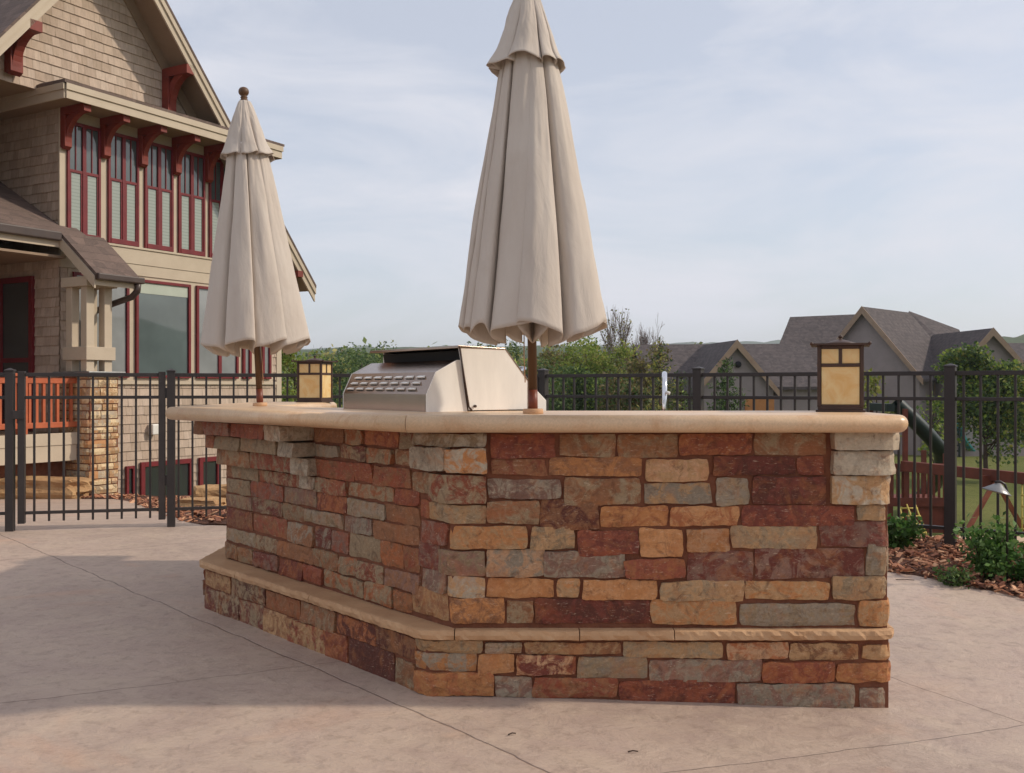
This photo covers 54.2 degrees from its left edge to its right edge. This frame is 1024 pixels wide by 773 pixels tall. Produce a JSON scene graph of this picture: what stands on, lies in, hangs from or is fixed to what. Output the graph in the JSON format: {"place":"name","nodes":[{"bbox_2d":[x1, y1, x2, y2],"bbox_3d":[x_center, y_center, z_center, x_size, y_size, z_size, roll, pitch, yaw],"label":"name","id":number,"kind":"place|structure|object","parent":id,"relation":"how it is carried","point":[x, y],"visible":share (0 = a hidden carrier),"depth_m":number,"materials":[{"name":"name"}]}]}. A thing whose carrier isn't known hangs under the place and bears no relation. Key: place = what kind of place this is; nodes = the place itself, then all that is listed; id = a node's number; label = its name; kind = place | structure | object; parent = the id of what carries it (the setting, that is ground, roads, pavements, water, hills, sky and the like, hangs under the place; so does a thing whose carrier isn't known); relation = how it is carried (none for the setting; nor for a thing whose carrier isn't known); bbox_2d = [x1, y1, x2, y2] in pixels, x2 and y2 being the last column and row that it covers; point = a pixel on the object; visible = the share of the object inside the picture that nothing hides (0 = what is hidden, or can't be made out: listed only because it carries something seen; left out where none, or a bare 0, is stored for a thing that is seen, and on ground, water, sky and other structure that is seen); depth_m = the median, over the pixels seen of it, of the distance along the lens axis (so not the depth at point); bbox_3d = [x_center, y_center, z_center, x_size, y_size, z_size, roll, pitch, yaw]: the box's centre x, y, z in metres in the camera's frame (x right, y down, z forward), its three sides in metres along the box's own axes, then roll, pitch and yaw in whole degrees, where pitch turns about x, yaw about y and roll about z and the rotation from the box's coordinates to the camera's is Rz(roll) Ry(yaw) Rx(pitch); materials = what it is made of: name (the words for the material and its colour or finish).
{"place":"outdoors","nodes":[
{"label":"outdoors","id":0,"kind":"place"},
{"bbox_2d":[282,345,632,401],"bbox_3d":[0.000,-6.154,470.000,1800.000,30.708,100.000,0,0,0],"label":"wooded hill","id":1,"kind":"structure","parent":0,"point":[522,347],"depth_m":506.18,"materials":[{"name":"green plant"}]},
{"bbox_2d":[0,499,1023,772],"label":"patio","id":2,"kind":"structure","parent":0,"point":[122,649],"depth_m":3.83,"materials":[{"name":"concrete"}]},
{"bbox_2d":[0,368,15,531],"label":"fence","id":3,"kind":"object","parent":2,"relation":"on","point":[9,398],"visible":0.82,"depth_m":8.27,"materials":[{"name":"brown metal"}]},
{"bbox_2d":[12,371,166,523],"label":"gate","id":4,"kind":"structure","parent":3,"relation":"attached to","point":[19,414],"depth_m":8.43,"materials":[{"name":"brown metal"}]},
{"bbox_2d":[166,369,539,526],"bbox_3d":[-1.337,0.568,8.994,3.357,1.446,0.074,0,0,-14],"label":"fence","id":5,"kind":"object","parent":2,"relation":"on","point":[171,398],"visible":0.41,"depth_m":8.63,"materials":[{"name":"brown metal"}]},
{"bbox_2d":[165,402,907,708],"bbox_3d":[-0.482,0.704,5.124,4.706,1.192,1.838,0,0,44],"label":"stone bar","id":6,"kind":"object","parent":2,"relation":"on","point":[739,557],"visible":1,"depth_m":3.90,"materials":[{"name":"stone"}]},
{"bbox_2d":[200,87,310,405],"bbox_3d":[-1.421,-0.770,5.498,0.553,1.758,0.578,-3,0,40],"label":"patio umbrella","id":7,"kind":"object","parent":6,"relation":"on","point":[253,303],"visible":1,"depth_m":5.35,"materials":[{"name":"beige fabric"}]},
{"bbox_2d":[291,355,337,401],"bbox_3d":[-1.360,-0.054,6.900,0.243,0.324,0.243,0,0,14],"label":"pier lantern","id":8,"kind":"object","parent":6,"relation":"on","point":[314,379],"visible":1,"depth_m":6.82,"materials":[{"name":"beige glass"}]},
{"bbox_2d":[343,345,545,411],"bbox_3d":[-0.332,-0.005,4.747,0.643,0.346,0.838,0,0,-35],"label":"built in grill","id":9,"kind":"object","parent":6,"relation":"on","point":[455,378],"visible":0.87,"depth_m":4.44,"materials":[{"name":"metal"}]},
{"bbox_2d":[458,0,606,413],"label":"patio umbrella","id":10,"kind":"object","parent":6,"relation":"on","point":[531,274],"visible":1,"depth_m":3.81,"materials":[{"name":"beige fabric"}]},
{"bbox_2d":[810,335,871,411],"bbox_3d":[1.415,-0.057,4.310,0.248,0.331,0.248,0,0,18],"label":"pier lantern","id":11,"kind":"object","parent":6,"relation":"on","point":[840,374],"visible":1,"depth_m":4.23,"materials":[{"name":"beige glass"}]},
{"bbox_2d":[662,371,669,410],"bbox_3d":[0.968,0.564,6.350,0.099,1.321,0.605,0,0,9],"label":"handrail","id":12,"kind":"object","parent":2,"relation":"on","point":[665,392],"visible":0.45,"depth_m":6.09,"materials":[{"name":"silver metal"}]},
{"bbox_2d":[301,340,780,349],"bbox_3d":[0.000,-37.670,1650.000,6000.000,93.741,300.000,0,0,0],"label":"wooded hill","id":13,"kind":"structure","parent":0,"point":[756,342],"depth_m":1769.18,"materials":[{"name":"green plant"}]},
{"bbox_2d":[167,0,1023,348],"label":"sky","id":14,"kind":"structure","parent":0,"point":[746,168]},
{"bbox_2d":[893,454,1023,535],"bbox_3d":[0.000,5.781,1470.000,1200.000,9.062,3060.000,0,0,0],"label":"lawn ground","id":15,"kind":"structure","parent":0,"point":[972,497],"depth_m":35.42,"materials":[{"name":"green plant"}]},
{"bbox_2d":[80,493,154,498],"bbox_3d":[-11.000,1.933,17.080,10.000,0.323,2.640,0,0,0],"label":"mulch bed","id":16,"kind":"object","parent":15,"relation":"on","point":[120,498],"visible":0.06,"depth_m":16.19,"materials":[{"name":"brown wood"}]},
{"bbox_2d":[0,476,96,498],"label":"boulder","id":17,"kind":"object","parent":16,"relation":"on","point":[56,487],"visible":0.45,"depth_m":15.71,"materials":[{"name":"stone"}]},
{"bbox_2d":[0,0,315,495],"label":"house","id":18,"kind":"structure","parent":15,"relation":"on","point":[115,122],"depth_m":17.72,"materials":[{"name":"brown wood"}]},
{"bbox_2d":[0,276,34,430],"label":"door","id":19,"kind":"structure","parent":18,"relation":"in","point":[17,294],"depth_m":17.57,"materials":[{"name":"red wood"}]},
{"bbox_2d":[66,122,100,237],"bbox_3d":[-7.447,-3.562,17.406,0.054,1.995,0.665,0,0,30],"label":"window","id":20,"kind":"structure","parent":18,"relation":"in","point":[83,160],"depth_m":17.39,"materials":[{"name":"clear glass"}]},
{"bbox_2d":[72,272,129,377],"bbox_3d":[-7.264,-1.070,17.719,0.061,1.820,1.150,0,0,30],"label":"window","id":21,"kind":"structure","parent":18,"relation":"in","point":[120,313],"depth_m":18.06,"materials":[{"name":"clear glass"}]},
{"bbox_2d":[107,133,138,246],"bbox_3d":[-7.035,-3.562,18.119,0.054,1.995,0.665,0,0,30],"label":"window","id":22,"kind":"structure","parent":18,"relation":"in","point":[123,163],"depth_m":18.10,"materials":[{"name":"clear glass"}]},
{"bbox_2d":[125,466,134,494],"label":"window","id":23,"kind":"structure","parent":18,"relation":"in","point":[129,470],"depth_m":18.25,"materials":[{"name":"red wood"}]},
{"bbox_2d":[144,142,173,251],"bbox_3d":[-6.635,-3.562,18.811,0.054,1.995,0.665,0,0,30],"label":"window","id":24,"kind":"structure","parent":18,"relation":"in","point":[158,175],"depth_m":18.79,"materials":[{"name":"clear glass"}]},
{"bbox_2d":[135,280,190,377],"bbox_3d":[-6.579,-1.070,18.905,0.061,1.820,1.290,0,0,30],"label":"window","id":25,"kind":"structure","parent":18,"relation":"in","point":[162,309],"depth_m":18.90,"materials":[{"name":"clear glass"}]},
{"bbox_2d":[140,458,190,495],"bbox_3d":[-6.538,1.800,18.977,0.061,0.800,1.235,0,0,30],"label":"window","id":26,"kind":"structure","parent":18,"relation":"in","point":[185,464],"depth_m":18.79,"materials":[{"name":"black glass"}]},
{"bbox_2d":[178,151,205,256],"bbox_3d":[-6.240,-3.562,19.496,0.054,1.995,0.665,0,0,30],"label":"window","id":27,"kind":"structure","parent":18,"relation":"in","point":[191,183],"depth_m":19.49,"materials":[{"name":"clear glass"}]},
{"bbox_2d":[198,456,218,485],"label":"window","id":28,"kind":"structure","parent":18,"relation":"in","point":[212,468],"depth_m":19.88,"materials":[{"name":"black glass"}]},
{"bbox_2d":[208,159,224,257],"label":"window","id":29,"kind":"structure","parent":18,"relation":"in","point":[215,188],"depth_m":20.02,"materials":[{"name":"clear glass"}]},
{"bbox_2d":[195,285,238,378],"bbox_3d":[-5.904,-1.070,20.074,0.061,1.820,1.110,0,0,30],"label":"window","id":30,"kind":"structure","parent":18,"relation":"in","point":[206,361],"depth_m":19.79,"materials":[{"name":"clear glass"}]},
{"bbox_2d":[242,349,251,378],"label":"window","id":31,"kind":"structure","parent":18,"relation":"in","point":[246,354],"depth_m":20.78,"materials":[{"name":"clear glass"}]},
{"bbox_2d":[261,346,271,378],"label":"window","id":32,"kind":"structure","parent":18,"relation":"in","point":[266,357],"depth_m":21.29,"materials":[{"name":"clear glass"}]},
{"bbox_2d":[116,495,226,525],"bbox_3d":[-3.020,1.685,13.615,3.958,0.919,10.152,0,0,-27],"label":"mulch bed","id":33,"kind":"object","parent":15,"relation":"on","point":[206,522],"depth_m":9.40,"materials":[{"name":"brown wood"}]},
{"bbox_2d":[129,495,226,521],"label":"bark chips","id":34,"kind":"object","parent":33,"relation":"on","point":[210,516],"visible":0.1,"depth_m":10.55,"materials":[{"name":"brown wood"}]},
{"bbox_2d":[176,497,226,506],"bbox_3d":[-3.719,1.445,12.005,0.613,0.230,0.437,0,0,10],"label":"boulder","id":35,"kind":"object","parent":33,"relation":"on","point":[200,501],"visible":0.35,"depth_m":11.84,"materials":[{"name":"stone"}]},
{"bbox_2d":[194,484,226,497],"bbox_3d":[-3.797,1.473,13.004,0.799,0.410,0.540,0,0,-20],"label":"boulder","id":36,"kind":"object","parent":33,"relation":"on","point":[212,490],"visible":0.24,"depth_m":12.78,"materials":[{"name":"stone"}]},
{"bbox_2d":[282,350,324,401],"bbox_3d":[-8.079,0.803,37.967,2.793,5.753,2.739,0,0,-26],"label":"leafy tree","id":37,"kind":"object","parent":15,"relation":"on","point":[286,359],"visible":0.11,"depth_m":37.82,"materials":[{"name":"green plant"}]},
{"bbox_2d":[288,354,351,407],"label":"leafy tree","id":38,"kind":"object","parent":15,"relation":"on","point":[336,367],"visible":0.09,"depth_m":59.57,"materials":[{"name":"green plant"}]},
{"bbox_2d":[324,342,363,405],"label":"leafy tree","id":39,"kind":"object","parent":15,"relation":"on","point":[349,352],"visible":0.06,"depth_m":69.19,"materials":[{"name":"green plant"}]},
{"bbox_2d":[333,345,388,406],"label":"leafy tree","id":40,"kind":"object","parent":15,"relation":"on","point":[358,361],"visible":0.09,"depth_m":65.59,"materials":[{"name":"green plant"}]},
{"bbox_2d":[370,340,397,361],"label":"leafy tree","id":41,"kind":"object","parent":15,"relation":"on","point":[383,348],"visible":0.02,"depth_m":71.19,"materials":[{"name":"green plant"}]},
{"bbox_2d":[282,335,702,398],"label":"woods","id":42,"kind":"object","parent":15,"relation":"on","point":[325,353],"depth_m":195.16,"materials":[{"name":"green plant"}]},
{"bbox_2d":[467,339,526,361],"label":"leafy tree","id":43,"kind":"object","parent":15,"relation":"on","point":[514,349],"visible":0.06,"depth_m":61.31,"materials":[{"name":"green plant"}]},
{"bbox_2d":[520,357,572,407],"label":"leafy tree","id":44,"kind":"object","parent":15,"relation":"on","point":[542,366],"visible":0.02,"depth_m":50.06,"materials":[{"name":"green plant"}]},
{"bbox_2d":[537,343,581,399],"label":"leafy tree","id":45,"kind":"object","parent":15,"relation":"on","point":[550,354],"visible":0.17,"depth_m":59.43,"materials":[{"name":"green plant"}]},
{"bbox_2d":[549,364,599,410],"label":"leafy tree","id":46,"kind":"object","parent":15,"relation":"on","point":[568,402],"visible":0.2,"depth_m":46.33,"materials":[{"name":"green plant"}]},
{"bbox_2d":[549,335,627,410],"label":"leafy tree","id":47,"kind":"object","parent":15,"relation":"on","point":[573,350],"visible":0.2,"depth_m":57.76,"materials":[{"name":"green plant"}]},
{"bbox_2d":[561,363,633,410],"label":"leafy tree","id":48,"kind":"object","parent":15,"relation":"on","point":[590,383],"visible":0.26,"depth_m":45.71,"materials":[{"name":"green plant"}]},
{"bbox_2d":[570,338,641,405],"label":"leafy tree","id":49,"kind":"object","parent":15,"relation":"on","point":[622,353],"visible":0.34,"depth_m":56.45,"materials":[{"name":"green plant"}]},
{"bbox_2d":[600,304,632,373],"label":"bare tree","id":50,"kind":"object","parent":15,"relation":"on","point":[613,327],"visible":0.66,"depth_m":73.53,"materials":[{"name":"grey plant"}]},
{"bbox_2d":[594,368,651,410],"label":"leafy tree","id":51,"kind":"object","parent":15,"relation":"on","point":[624,402],"visible":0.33,"depth_m":43.88,"materials":[{"name":"green plant"}]},
{"bbox_2d":[624,319,663,360],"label":"bare tree","id":52,"kind":"object","parent":15,"relation":"on","point":[643,339],"visible":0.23,"depth_m":75.82,"materials":[{"name":"grey plant"}]},
{"bbox_2d":[611,340,679,410],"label":"leafy tree","id":53,"kind":"object","parent":15,"relation":"on","point":[632,365],"visible":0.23,"depth_m":51.56,"materials":[{"name":"green plant"}]},
{"bbox_2d":[636,337,681,410],"bbox_3d":[4.479,1.216,30.067,2.571,5.427,2.760,0,0,0],"label":"spruce tree","id":54,"kind":"object","parent":15,"relation":"on","point":[658,387],"visible":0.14,"depth_m":29.97,"materials":[{"name":"green plant"}]},
{"bbox_2d":[667,370,692,410],"bbox_3d":[5.167,1.692,31.004,2.096,4.475,2.072,0,0,40],"label":"spruce tree","id":55,"kind":"object","parent":15,"relation":"on","point":[683,382],"visible":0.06,"depth_m":30.99,"materials":[{"name":"green plant"}]},
{"bbox_2d":[705,357,749,410],"bbox_3d":[7.097,1.465,33.210,2.438,4.930,2.800,0,0,0],"label":"spruce tree","id":56,"kind":"object","parent":15,"relation":"on","point":[721,403],"visible":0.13,"depth_m":32.93,"materials":[{"name":"green plant"}]},
{"bbox_2d":[537,363,1023,547],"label":"fence","id":57,"kind":"object","parent":15,"relation":"on","point":[950,373],"visible":0.43,"depth_m":7.54,"materials":[{"name":"brown metal"}]},
{"bbox_2d":[632,306,1023,455],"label":"neighbor house","id":58,"kind":"structure","parent":15,"relation":"on","point":[905,341],"depth_m":56.90,"materials":[{"name":"grey paint"}]},
{"bbox_2d":[745,399,773,410],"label":"garage door","id":59,"kind":"structure","parent":58,"relation":"in","point":[760,404],"depth_m":51.80,"materials":[{"name":"orange wood"}]},
{"bbox_2d":[863,368,901,440],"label":"young tree","id":60,"kind":"object","parent":15,"relation":"on","point":[873,382],"visible":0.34,"depth_m":40.06,"materials":[{"name":"green plant"}]},
{"bbox_2d":[916,391,943,462],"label":"young tree","id":61,"kind":"object","parent":15,"relation":"on","point":[935,428],"visible":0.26,"depth_m":44.09,"materials":[{"name":"green plant"}]},
{"bbox_2d":[869,400,1023,534],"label":"play set","id":62,"kind":"object","parent":15,"relation":"on","point":[922,468],"visible":0.66,"depth_m":25.99,"materials":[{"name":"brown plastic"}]},
{"bbox_2d":[888,534,1023,598],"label":"mulch bed","id":63,"kind":"object","parent":15,"relation":"on","point":[894,557],"visible":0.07,"depth_m":6.47,"materials":[{"name":"brown wood"}]},
{"bbox_2d":[887,511,926,550],"bbox_3d":[2.786,1.066,7.258,0.394,0.344,0.350,0,0,37],"label":"shrub","id":64,"kind":"object","parent":63,"relation":"on","point":[903,532],"visible":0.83,"depth_m":7.20,"materials":[{"name":"green plant"}]},
{"bbox_2d":[932,559,975,588],"bbox_3d":[2.686,1.146,6.078,0.245,0.198,0.272,0,0,23],"label":"shrub","id":65,"kind":"object","parent":63,"relation":"on","point":[956,577],"visible":0.94,"depth_m":6.06,"materials":[{"name":"green plant"}]},
{"bbox_2d":[951,511,1023,580],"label":"shrub","id":66,"kind":"object","parent":63,"relation":"on","point":[987,550],"visible":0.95,"depth_m":6.23,"materials":[{"name":"green plant"}]},
{"bbox_2d":[982,480,1011,582],"bbox_3d":[2.965,0.920,6.120,0.166,0.691,0.172,0,0,0],"label":"path light","id":67,"kind":"object","parent":63,"relation":"on","point":[997,487],"visible":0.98,"depth_m":6.11,"materials":[{"name":"silver metal"}]},
{"bbox_2d":[1000,545,1023,582],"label":"shrub","id":68,"kind":"object","parent":63,"relation":"on","point":[1017,570],"visible":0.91,"depth_m":6.10,"materials":[{"name":"green plant"}]},
{"bbox_2d":[957,423,975,456],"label":"toy slide","id":69,"kind":"object","parent":15,"relation":"on","point":[966,441],"visible":0.36,"depth_m":54.65,"materials":[{"name":"teal plastic"}]},
{"bbox_2d":[916,536,1023,543],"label":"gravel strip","id":70,"kind":"object","parent":15,"relation":"on","point":[1019,538],"depth_m":7.90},
{"bbox_2d":[931,341,1023,468],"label":"young tree","id":71,"kind":"object","parent":15,"relation":"on","point":[971,358],"visible":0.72,"depth_m":39.51,"materials":[{"name":"green plant"}]},
{"bbox_2d":[1008,343,1023,360],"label":"roof","id":72,"kind":"structure","parent":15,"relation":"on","point":[1018,348],"depth_m":94.13,"materials":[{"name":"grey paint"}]},
{"bbox_2d":[1002,334,1023,342],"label":"wooded hill","id":73,"kind":"structure","parent":0,"point":[1019,339],"depth_m":381.78,"materials":[{"name":"green plant"}]}
]}

